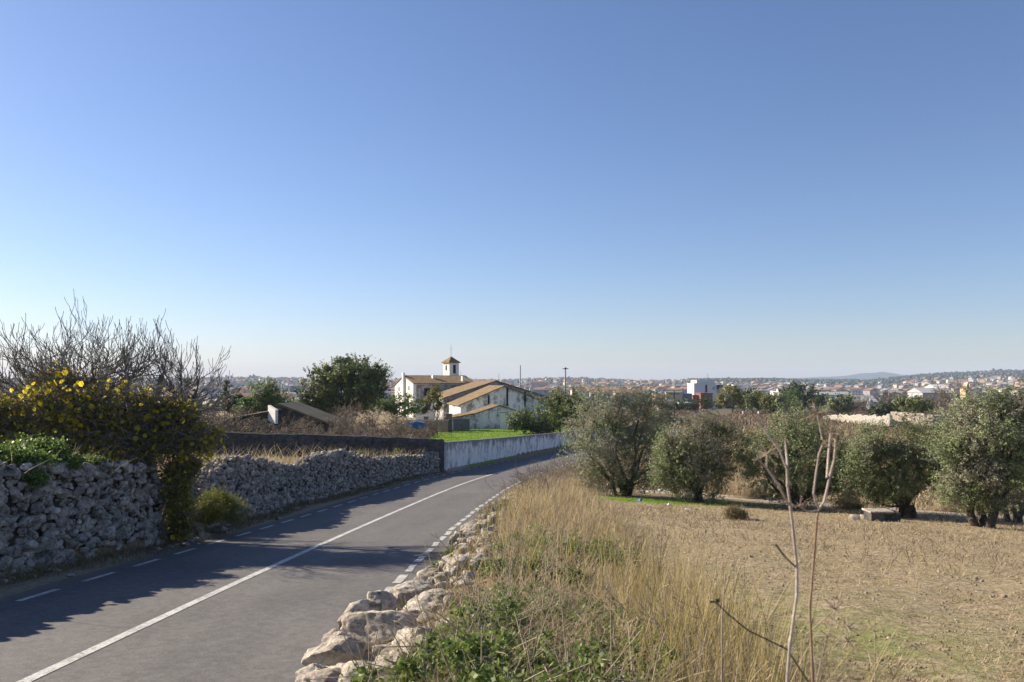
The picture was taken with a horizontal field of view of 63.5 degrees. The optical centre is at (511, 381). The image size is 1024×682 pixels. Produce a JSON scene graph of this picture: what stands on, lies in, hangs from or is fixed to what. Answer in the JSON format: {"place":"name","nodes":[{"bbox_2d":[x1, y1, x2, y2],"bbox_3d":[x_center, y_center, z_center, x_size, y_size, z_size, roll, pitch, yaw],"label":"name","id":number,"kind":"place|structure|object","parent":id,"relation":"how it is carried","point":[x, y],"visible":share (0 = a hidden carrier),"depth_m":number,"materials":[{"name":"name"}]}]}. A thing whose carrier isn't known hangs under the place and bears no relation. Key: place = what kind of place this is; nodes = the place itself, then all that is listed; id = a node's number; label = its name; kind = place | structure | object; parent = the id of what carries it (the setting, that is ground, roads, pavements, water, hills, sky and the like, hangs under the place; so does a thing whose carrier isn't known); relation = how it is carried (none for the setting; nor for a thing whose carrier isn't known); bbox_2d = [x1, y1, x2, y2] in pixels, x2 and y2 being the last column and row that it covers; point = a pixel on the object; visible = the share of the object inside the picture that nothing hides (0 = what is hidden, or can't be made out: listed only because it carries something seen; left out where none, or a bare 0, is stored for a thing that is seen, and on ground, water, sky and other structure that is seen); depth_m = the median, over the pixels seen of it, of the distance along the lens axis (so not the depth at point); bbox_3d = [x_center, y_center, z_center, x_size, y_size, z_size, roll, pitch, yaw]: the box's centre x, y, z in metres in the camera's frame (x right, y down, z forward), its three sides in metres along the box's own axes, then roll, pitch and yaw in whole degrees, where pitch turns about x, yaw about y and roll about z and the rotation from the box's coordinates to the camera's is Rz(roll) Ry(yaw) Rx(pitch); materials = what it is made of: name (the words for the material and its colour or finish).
{"place":"outdoors","nodes":[
{"label":"outdoors","id":0,"kind":"place"},
{"bbox_2d":[0,429,686,681],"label":"road","id":1,"kind":"structure","parent":0,"point":[226,635],"depth_m":13.06,"materials":[{"name":"asphalt"}]},
{"bbox_2d":[16,448,568,600],"bbox_3d":[-2.413,4.963,47.985,4.066,4.513,86.224,0,0,9],"label":"edge marking","id":2,"kind":"object","parent":1,"relation":"on","point":[39,594],"visible":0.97,"depth_m":18.12,"materials":[{"name":"paint"}]},
{"bbox_2d":[17,441,620,681],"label":"line marking","id":3,"kind":"object","parent":1,"relation":"on","point":[43,672],"visible":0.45,"depth_m":11.59,"materials":[{"name":"paint"}]},
{"bbox_2d":[384,465,562,591],"bbox_3d":[-0.117,4.379,32.516,2.062,3.374,55.231,0,0,6],"label":"edge marking","id":4,"kind":"object","parent":1,"relation":"on","point":[401,578],"visible":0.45,"depth_m":18.47,"materials":[{"name":"paint"}]},
{"bbox_2d":[5,379,1009,410],"bbox_3d":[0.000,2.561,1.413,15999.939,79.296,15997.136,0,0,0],"label":"hills","id":5,"kind":"structure","parent":0,"point":[821,408],"depth_m":1812.37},
{"bbox_2d":[0,371,1023,397],"bbox_3d":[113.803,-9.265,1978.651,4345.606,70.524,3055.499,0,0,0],"label":"farthest houses","id":6,"kind":"structure","parent":5,"relation":"on","point":[767,387],"depth_m":1895.30,"materials":[{"name":"ceramic"}]},
{"bbox_2d":[8,368,1023,410],"bbox_3d":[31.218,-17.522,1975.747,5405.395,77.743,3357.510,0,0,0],"label":"woodland","id":7,"kind":"object","parent":5,"relation":"on","point":[920,376],"visible":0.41,"depth_m":2453.09,"materials":[{"name":"plant"}]},
{"bbox_2d":[687,378,722,407],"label":"block building","id":8,"kind":"structure","parent":5,"relation":"on","point":[694,387],"depth_m":480.80,"materials":[{"name":"paint"}]},
{"bbox_2d":[908,388,954,409],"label":"warehouse","id":9,"kind":"structure","parent":5,"relation":"on","point":[913,392],"depth_m":423.37,"materials":[{"name":"white"}]},
{"bbox_2d":[0,409,1023,681],"bbox_3d":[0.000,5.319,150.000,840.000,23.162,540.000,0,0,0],"label":"ground","id":10,"kind":"structure","parent":0,"point":[880,611],"depth_m":12.84,"materials":[{"name":"soil"}]},
{"bbox_2d":[0,457,166,576],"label":"dry stone wall","id":11,"kind":"structure","parent":10,"relation":"on","point":[85,511],"depth_m":16.47,"materials":[{"name":"stone"}]},
{"bbox_2d":[0,431,110,496],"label":"ivy","id":12,"kind":"object","parent":11,"relation":"attached to","point":[28,450],"visible":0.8,"depth_m":15.71,"materials":[{"name":"green plant"}]},
{"bbox_2d":[0,353,245,480],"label":"climbing vine","id":13,"kind":"object","parent":11,"relation":"on","point":[80,416],"visible":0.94,"depth_m":18.99,"materials":[{"name":"green plant"}]},
{"bbox_2d":[147,453,221,542],"bbox_3d":[-7.841,2.559,19.711,1.786,2.620,1.834,0,0,0],"label":"climbing vine","id":14,"kind":"object","parent":11,"relation":"attached to","point":[174,491],"visible":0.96,"depth_m":19.44,"materials":[{"name":"green plant"}]},
{"bbox_2d":[0,297,234,458],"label":"fig tree","id":15,"kind":"object","parent":10,"relation":"on","point":[127,358],"visible":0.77,"depth_m":20.70,"materials":[{"name":"brown plant"}]},
{"bbox_2d":[189,484,251,533],"bbox_3d":[-7.787,3.318,21.689,1.517,1.319,2.118,0,0,10],"label":"shrub","id":16,"kind":"object","parent":10,"relation":"on","point":[222,505],"depth_m":21.34,"materials":[{"name":"green plant"}]},
{"bbox_2d":[0,472,448,582],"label":"fallen stones","id":17,"kind":"object","parent":10,"relation":"on","point":[201,535],"visible":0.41,"depth_m":20.87,"materials":[{"name":"stone"}]},
{"bbox_2d":[0,470,451,585],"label":"verge grass","id":18,"kind":"structure","parent":10,"relation":"on","point":[149,550],"depth_m":19.53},
{"bbox_2d":[205,402,249,431],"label":"bare shrub","id":19,"kind":"object","parent":10,"relation":"on","point":[236,425],"visible":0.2,"depth_m":61.85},
{"bbox_2d":[218,379,240,417],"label":"conifer tree","id":20,"kind":"object","parent":10,"relation":"on","point":[229,405],"visible":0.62,"depth_m":95.79,"materials":[{"name":"green plant"}]},
{"bbox_2d":[233,394,256,415],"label":"garden bush","id":21,"kind":"object","parent":10,"relation":"on","point":[248,401],"visible":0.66,"depth_m":91.80,"materials":[{"name":"green plant"}]},
{"bbox_2d":[246,411,278,433],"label":"bare shrub","id":22,"kind":"object","parent":10,"relation":"on","point":[263,427],"visible":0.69,"depth_m":79.96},
{"bbox_2d":[241,376,295,413],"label":"leafy tree","id":23,"kind":"object","parent":10,"relation":"on","point":[265,398],"visible":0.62,"depth_m":99.28,"materials":[{"name":"green plant"}]},
{"bbox_2d":[212,402,344,433],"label":"ruined barn","id":24,"kind":"structure","parent":10,"relation":"on","point":[298,409],"depth_m":83.65,"materials":[{"name":"concrete"}]},
{"bbox_2d":[160,432,443,471],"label":"estate wall","id":25,"kind":"structure","parent":10,"relation":"on","point":[251,441],"depth_m":47.67,"materials":[{"name":"paint"}]},
{"bbox_2d":[295,663,328,676],"bbox_3d":[-1.746,2.606,7.322,0.330,0.238,0.434,0,0,0],"label":"boulder","id":26,"kind":"object","parent":10,"relation":"on","point":[312,667],"visible":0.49,"depth_m":7.27,"materials":[{"name":"stone"}]},
{"bbox_2d":[189,448,440,530],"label":"dry stone wall","id":27,"kind":"structure","parent":10,"relation":"on","point":[272,485],"depth_m":32.37,"materials":[{"name":"stone"}]},
{"bbox_2d":[0,440,425,527],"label":"wall top weeds","id":28,"kind":"object","parent":27,"relation":"on","point":[287,457],"depth_m":30.04,"materials":[{"name":"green plant"}]},
{"bbox_2d":[322,409,363,434],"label":"bare shrub","id":29,"kind":"object","parent":10,"relation":"on","point":[342,422],"visible":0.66,"depth_m":75.66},
{"bbox_2d":[291,352,395,419],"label":"oak tree","id":30,"kind":"object","parent":10,"relation":"on","point":[362,384],"visible":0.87,"depth_m":116.75,"materials":[{"name":"green plant"}]},
{"bbox_2d":[346,400,393,436],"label":"bare shrub","id":31,"kind":"object","parent":10,"relation":"on","point":[367,419],"visible":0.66,"depth_m":81.57,"materials":[{"name":"plant"}]},
{"bbox_2d":[341,428,438,437],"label":"orchard undergrowth","id":32,"kind":"object","parent":10,"relation":"on","point":[412,435],"visible":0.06,"depth_m":86.92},
{"bbox_2d":[372,391,423,421],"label":"garden bush","id":33,"kind":"object","parent":10,"relation":"on","point":[390,405],"visible":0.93,"depth_m":134.39,"materials":[{"name":"green plant"}]},
{"bbox_2d":[380,408,415,434],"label":"bare shrub","id":34,"kind":"object","parent":10,"relation":"on","point":[399,424],"visible":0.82,"depth_m":85.81,"materials":[{"name":"plant"}]},
{"bbox_2d":[405,419,451,432],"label":"yard wall","id":35,"kind":"structure","parent":10,"relation":"on","point":[448,427],"depth_m":104.58,"materials":[{"name":"paint"}]},
{"bbox_2d":[417,382,447,419],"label":"tree","id":36,"kind":"object","parent":10,"relation":"on","point":[435,396],"visible":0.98,"depth_m":111.62,"materials":[{"name":"green plant"}]},
{"bbox_2d":[393,373,473,417],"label":"farmhouse","id":37,"kind":"object","parent":10,"relation":"on","point":[419,385],"visible":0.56,"depth_m":173.63,"materials":[{"name":"paint"}]},
{"bbox_2d":[441,357,460,374],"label":"bell tower","id":38,"kind":"structure","parent":37,"relation":"on","point":[450,365],"depth_m":182.86,"materials":[{"name":"paint"}]},
{"bbox_2d":[420,410,451,437],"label":"bare shrub","id":39,"kind":"object","parent":10,"relation":"on","point":[433,428],"visible":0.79,"depth_m":88.06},
{"bbox_2d":[359,490,520,681],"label":"collapsed wall","id":40,"kind":"structure","parent":10,"relation":"on","point":[462,559],"depth_m":12.08,"materials":[{"name":"stone"}]},
{"bbox_2d":[301,635,365,665],"bbox_3d":[-1.704,2.629,7.894,0.598,0.370,0.428,0,0,-23],"label":"boulder","id":41,"kind":"object","parent":40,"relation":"on","point":[329,653],"visible":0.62,"depth_m":7.77,"materials":[{"name":"stone"}]},
{"bbox_2d":[328,660,389,681],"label":"boulder","id":42,"kind":"object","parent":40,"relation":"on","point":[344,671],"visible":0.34,"depth_m":6.81,"materials":[{"name":"stone"}]},
{"bbox_2d":[295,667,340,681],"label":"boulder","id":43,"kind":"object","parent":42,"relation":"on","point":[314,674],"visible":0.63,"depth_m":6.72,"materials":[{"name":"stone"}]},
{"bbox_2d":[337,599,383,630],"bbox_3d":[-1.716,2.650,9.297,0.359,0.414,0.588,0,0,23],"label":"boulder","id":44,"kind":"object","parent":40,"relation":"on","point":[365,605],"visible":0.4,"depth_m":9.21,"materials":[{"name":"stone"}]},
{"bbox_2d":[367,590,398,610],"bbox_3d":[-1.569,2.696,9.993,0.415,0.344,0.465,0,0,0],"label":"boulder","id":45,"kind":"object","parent":40,"relation":"on","point":[387,599],"visible":0.49,"depth_m":9.92,"materials":[{"name":"stone"}]},
{"bbox_2d":[340,609,426,651],"bbox_3d":[-1.331,2.640,8.664,0.897,0.535,0.654,0,0,0],"label":"boulder","id":46,"kind":"object","parent":40,"relation":"on","point":[351,623],"visible":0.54,"depth_m":8.48,"materials":[{"name":"stone"}]},
{"bbox_2d":[321,628,352,642],"bbox_3d":[-1.757,2.616,8.379,0.340,0.202,0.218,0,0,-10],"label":"boulder","id":47,"kind":"object","parent":46,"relation":"on","point":[334,632],"visible":0.4,"depth_m":8.36,"materials":[{"name":"stone"}]},
{"bbox_2d":[389,580,434,610],"bbox_3d":[-1.241,2.713,10.467,0.621,0.334,0.480,0,0,-19],"label":"boulder","id":48,"kind":"object","parent":40,"relation":"on","point":[420,585],"visible":0.53,"depth_m":10.34,"materials":[{"name":"stone"}]},
{"bbox_2d":[403,588,457,609],"bbox_3d":[-0.966,2.611,9.485,0.583,0.421,0.660,0,0,-32],"label":"boulder","id":49,"kind":"object","parent":40,"relation":"on","point":[438,593],"visible":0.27,"depth_m":9.36,"materials":[{"name":"stone"}]},
{"bbox_2d":[452,418,469,429],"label":"water tank","id":50,"kind":"object","parent":10,"relation":"on","point":[461,423],"visible":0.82,"depth_m":112.16,"materials":[{"name":"concrete"}]},
{"bbox_2d":[444,404,514,428],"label":"outbuilding","id":51,"kind":"structure","parent":10,"relation":"on","point":[487,416],"depth_m":120.52,"materials":[{"name":"paint"}]},
{"bbox_2d":[430,380,548,421],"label":"barn","id":52,"kind":"structure","parent":10,"relation":"on","point":[455,393],"depth_m":146.50,"materials":[{"name":"tile"}]},
{"bbox_2d":[447,385,537,421],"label":"barn","id":53,"kind":"structure","parent":10,"relation":"on","point":[506,396],"depth_m":131.74,"materials":[{"name":"tile"}]},
{"bbox_2d":[303,567,702,681],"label":"bramble bush","id":54,"kind":"object","parent":10,"relation":"on","point":[466,648],"visible":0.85,"depth_m":5.41,"materials":[{"name":"green plant"}]},
{"bbox_2d":[429,427,587,441],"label":"lawn grass","id":55,"kind":"structure","parent":10,"relation":"on","point":[471,436],"depth_m":97.43,"materials":[{"name":"plant"}]},
{"bbox_2d":[444,426,611,469],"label":"estate wall","id":56,"kind":"structure","parent":10,"relation":"on","point":[462,453],"depth_m":64.19,"materials":[{"name":"paint"}]},
{"bbox_2d":[482,452,580,497],"bbox_3d":[1.722,4.547,41.016,3.452,2.710,22.728,0,0,7],"label":"dry brush","id":57,"kind":"object","parent":10,"relation":"on","point":[546,474],"visible":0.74,"depth_m":37.97,"materials":[{"name":"plant"}]},
{"bbox_2d":[503,403,565,433],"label":"hedge bush","id":58,"kind":"object","parent":10,"relation":"on","point":[521,421],"visible":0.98,"depth_m":97.36,"materials":[{"name":"green plant"}]},
{"bbox_2d":[424,558,647,648],"bbox_3d":[0.250,2.194,8.146,2.456,1.184,2.762,0,0,0],"label":"bramble bush","id":59,"kind":"object","parent":10,"relation":"on","point":[557,599],"visible":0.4,"depth_m":7.67,"materials":[{"name":"green plant"}]},
{"bbox_2d":[467,534,610,591],"bbox_3d":[0.320,2.484,10.885,1.331,0.908,2.187,0,0,-42],"label":"weed bush","id":60,"kind":"object","parent":10,"relation":"on","point":[574,571],"visible":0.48,"depth_m":10.85,"materials":[{"name":"green plant"}]},
{"bbox_2d":[524,380,596,431],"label":"hedge tree","id":61,"kind":"object","parent":10,"relation":"on","point":[556,409],"visible":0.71,"depth_m":104.94,"materials":[{"name":"green plant"}]},
{"bbox_2d":[422,468,699,618],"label":"dry grass","id":62,"kind":"structure","parent":10,"relation":"on","point":[553,484],"depth_m":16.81,"materials":[{"name":"plant"}]},
{"bbox_2d":[481,514,654,568],"bbox_3d":[0.688,2.684,13.259,1.601,1.062,3.141,0,0,-45],"label":"weed bush","id":63,"kind":"object","parent":10,"relation":"on","point":[578,548],"visible":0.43,"depth_m":12.96,"materials":[{"name":"beige plant"}]},
{"bbox_2d":[261,552,965,681],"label":"dry grass","id":64,"kind":"structure","parent":10,"relation":"on","point":[587,636],"depth_m":6.61,"materials":[{"name":"plant"}]},
{"bbox_2d":[552,379,682,496],"bbox_3d":[4.928,2.680,37.948,6.272,5.632,5.187,0,0,0],"label":"olive tree","id":65,"kind":"object","parent":10,"relation":"on","point":[588,444],"visible":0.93,"depth_m":37.73,"materials":[{"name":"green plant"}]},
{"bbox_2d":[397,487,859,681],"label":"dead stems","id":66,"kind":"object","parent":10,"relation":"on","point":[559,567],"visible":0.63,"depth_m":7.91,"materials":[{"name":"plant"}]},
{"bbox_2d":[585,592,784,681],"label":"weed bush","id":67,"kind":"object","parent":10,"relation":"on","point":[633,629],"visible":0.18,"depth_m":6.59,"materials":[{"name":"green plant"}]},
{"bbox_2d":[643,403,751,502],"bbox_3d":[7.624,3.081,34.632,4.716,4.410,3.320,0,0,0],"label":"olive tree","id":68,"kind":"object","parent":10,"relation":"on","point":[666,474],"visible":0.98,"depth_m":34.14,"materials":[{"name":"green plant"}]},
{"bbox_2d":[676,395,721,412],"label":"tree","id":69,"kind":"object","parent":10,"relation":"on","point":[705,401],"visible":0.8,"depth_m":258.96,"materials":[{"name":"green plant"}]},
{"bbox_2d":[588,495,826,510],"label":"green grass","id":70,"kind":"structure","parent":10,"relation":"on","point":[658,500],"depth_m":34.13,"materials":[{"name":"plant"}]},
{"bbox_2d":[721,573,725,681],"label":"dead stalk","id":71,"kind":"object","parent":10,"relation":"on","point":[722,632],"visible":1,"depth_m":3.00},
{"bbox_2d":[712,383,745,412],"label":"tree","id":72,"kind":"object","parent":10,"relation":"on","point":[734,394],"visible":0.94,"depth_m":244.24,"materials":[{"name":"green plant"}]},
{"bbox_2d":[719,500,754,520],"bbox_3d":[6.993,4.150,25.767,1.173,0.938,1.030,0,0,0],"label":"dry bush","id":73,"kind":"object","parent":10,"relation":"on","point":[736,512],"visible":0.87,"depth_m":25.66,"materials":[{"name":"plant"}]},
{"bbox_2d":[721,480,767,498],"bbox_3d":[11.127,5.319,39.632,2.528,1.485,1.646,0,0,0],"label":"dry bush","id":74,"kind":"object","parent":10,"relation":"on","point":[747,493],"visible":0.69,"depth_m":39.59,"materials":[{"name":"brown plant"}]},
{"bbox_2d":[561,531,932,681],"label":"golden stalks","id":75,"kind":"object","parent":10,"relation":"on","point":[737,640],"visible":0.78,"depth_m":6.08,"materials":[{"name":"plant"}]},
{"bbox_2d":[740,388,768,410],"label":"tree","id":76,"kind":"object","parent":10,"relation":"on","point":[750,400],"visible":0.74,"depth_m":239.08,"materials":[{"name":"green plant"}]},
{"bbox_2d":[710,544,808,681],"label":"dead stalk","id":77,"kind":"object","parent":10,"relation":"on","point":[715,601],"visible":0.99,"depth_m":2.10,"materials":[{"name":"plant"}]},
{"bbox_2d":[756,393,783,413],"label":"tree","id":78,"kind":"object","parent":10,"relation":"on","point":[765,401],"visible":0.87,"depth_m":234.97,"materials":[{"name":"green plant"}]},
{"bbox_2d":[752,415,798,681],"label":"dead stalk","id":79,"kind":"object","parent":10,"relation":"on","point":[788,501],"visible":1,"depth_m":2.00,"materials":[{"name":"plant"}]},
{"bbox_2d":[769,391,800,410],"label":"tree","id":80,"kind":"object","parent":10,"relation":"on","point":[781,397],"visible":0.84,"depth_m":233.25,"materials":[{"name":"green plant"}]},
{"bbox_2d":[565,426,1019,514],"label":"dry scrub","id":81,"kind":"object","parent":10,"relation":"on","point":[918,504],"visible":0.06,"depth_m":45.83,"materials":[{"name":"brown plant"}]},
{"bbox_2d":[773,378,822,410],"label":"tree","id":82,"kind":"object","parent":10,"relation":"on","point":[796,386],"visible":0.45,"depth_m":248.94,"materials":[{"name":"green plant"}]},
{"bbox_2d":[582,408,1019,429],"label":"dry vineyard","id":83,"kind":"object","parent":10,"relation":"on","point":[753,411],"visible":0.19,"depth_m":190.87,"materials":[{"name":"plant"}]},
{"bbox_2d":[728,392,876,509],"bbox_3d":[12.043,2.910,33.763,6.536,4.996,4.742,0,0,-30],"label":"olive tree","id":84,"kind":"object","parent":10,"relation":"on","point":[796,468],"visible":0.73,"depth_m":33.14,"materials":[{"name":"green plant"}]},
{"bbox_2d":[600,500,1023,681],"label":"field weeds","id":85,"kind":"object","parent":10,"relation":"on","point":[882,563],"visible":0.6,"depth_m":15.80,"materials":[{"name":"beige plant"}]},
{"bbox_2d":[603,501,1023,681],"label":"field stones","id":86,"kind":"object","parent":10,"relation":"on","point":[914,643],"visible":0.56,"depth_m":11.84,"materials":[{"name":"stone"}]},
{"bbox_2d":[804,391,826,412],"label":"tree","id":87,"kind":"object","parent":10,"relation":"on","point":[811,395],"visible":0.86,"depth_m":243.15,"materials":[{"name":"green plant"}]},
{"bbox_2d":[792,399,859,681],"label":"dead stalk","id":88,"kind":"object","parent":10,"relation":"on","point":[835,444],"visible":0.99,"depth_m":2.10,"materials":[{"name":"plant"}]},
{"bbox_2d":[630,505,1022,679],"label":"field weeds","id":89,"kind":"object","parent":10,"relation":"on","point":[859,595],"visible":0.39,"depth_m":11.06,"materials":[{"name":"yellow plant"}]},
{"bbox_2d":[815,594,860,681],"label":"dry umbel","id":90,"kind":"object","parent":10,"relation":"on","point":[831,634],"visible":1,"depth_m":2.40,"materials":[{"name":"plant"}]},
{"bbox_2d":[820,390,862,414],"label":"tree","id":91,"kind":"object","parent":10,"relation":"on","point":[839,405],"visible":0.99,"depth_m":189.15,"materials":[{"name":"green plant"}]},
{"bbox_2d":[827,495,868,508],"bbox_3d":[14.416,5.282,35.655,1.972,1.317,1.269,0,0,0],"label":"dry bush","id":92,"kind":"object","parent":10,"relation":"on","point":[853,505],"visible":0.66,"depth_m":35.47,"materials":[{"name":"plant"}]},
{"bbox_2d":[823,414,891,425],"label":"yard wall","id":93,"kind":"structure","parent":10,"relation":"on","point":[858,417],"depth_m":173.86,"materials":[{"name":"stone"}]},
{"bbox_2d":[851,390,876,414],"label":"bare shrub","id":94,"kind":"object","parent":10,"relation":"on","point":[864,404],"visible":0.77,"depth_m":213.94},
{"bbox_2d":[862,507,900,521],"bbox_3d":[12.449,4.512,27.916,1.039,0.548,0.820,0,0,0],"label":"stone trough","id":95,"kind":"object","parent":10,"relation":"on","point":[883,514],"visible":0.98,"depth_m":27.57,"materials":[{"name":"stone"}]},
{"bbox_2d":[864,397,902,415],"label":"tree","id":96,"kind":"object","parent":10,"relation":"on","point":[885,409],"visible":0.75,"depth_m":174.74,"materials":[{"name":"green plant"}]},
{"bbox_2d":[825,404,964,517],"bbox_3d":[14.537,3.088,31.014,5.512,4.479,3.536,0,0,0],"label":"olive tree","id":97,"kind":"object","parent":10,"relation":"on","point":[903,486],"visible":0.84,"depth_m":30.91,"materials":[{"name":"green plant"}]},
{"bbox_2d":[887,392,936,414],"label":"tree","id":98,"kind":"object","parent":10,"relation":"on","point":[908,402],"visible":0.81,"depth_m":183.47,"materials":[{"name":"green plant"}]},
{"bbox_2d":[891,411,951,428],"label":"roofless ruin","id":99,"kind":"object","parent":10,"relation":"on","point":[895,417],"visible":0.38,"depth_m":158.97,"materials":[{"name":"stone"}]},
{"bbox_2d":[916,380,960,417],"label":"bare shrub","id":100,"kind":"object","parent":10,"relation":"on","point":[941,401],"visible":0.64,"depth_m":198.95,"materials":[{"name":"plant"}]},
{"bbox_2d":[929,375,975,414],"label":"bare shrub","id":101,"kind":"object","parent":10,"relation":"on","point":[944,390],"visible":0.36,"depth_m":205.82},
{"bbox_2d":[911,373,1023,527],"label":"olive tree","id":102,"kind":"object","parent":10,"relation":"on","point":[994,475],"visible":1,"depth_m":26.72,"materials":[{"name":"green plant"}]},
{"bbox_2d":[1003,481,1023,522],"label":"olive tree","id":103,"kind":"object","parent":10,"relation":"on","point":[1019,518],"visible":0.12,"depth_m":30.58,"materials":[{"name":"green plant"}]},
{"bbox_2d":[0,0,1023,380],"label":"sky","id":104,"kind":"structure","parent":0,"point":[648,190],"materials":[{"name":"blue"}]},
{"bbox_2d":[593,488,1012,517],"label":"dirt track","id":105,"kind":"structure","parent":0,"point":[777,501],"depth_m":38.29,"materials":[{"name":"soil"}]},
{"bbox_2d":[790,372,909,379],"bbox_3d":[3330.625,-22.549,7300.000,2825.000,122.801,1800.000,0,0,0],"label":"mountain","id":106,"kind":"structure","parent":0,"point":[863,376],"depth_m":7103.55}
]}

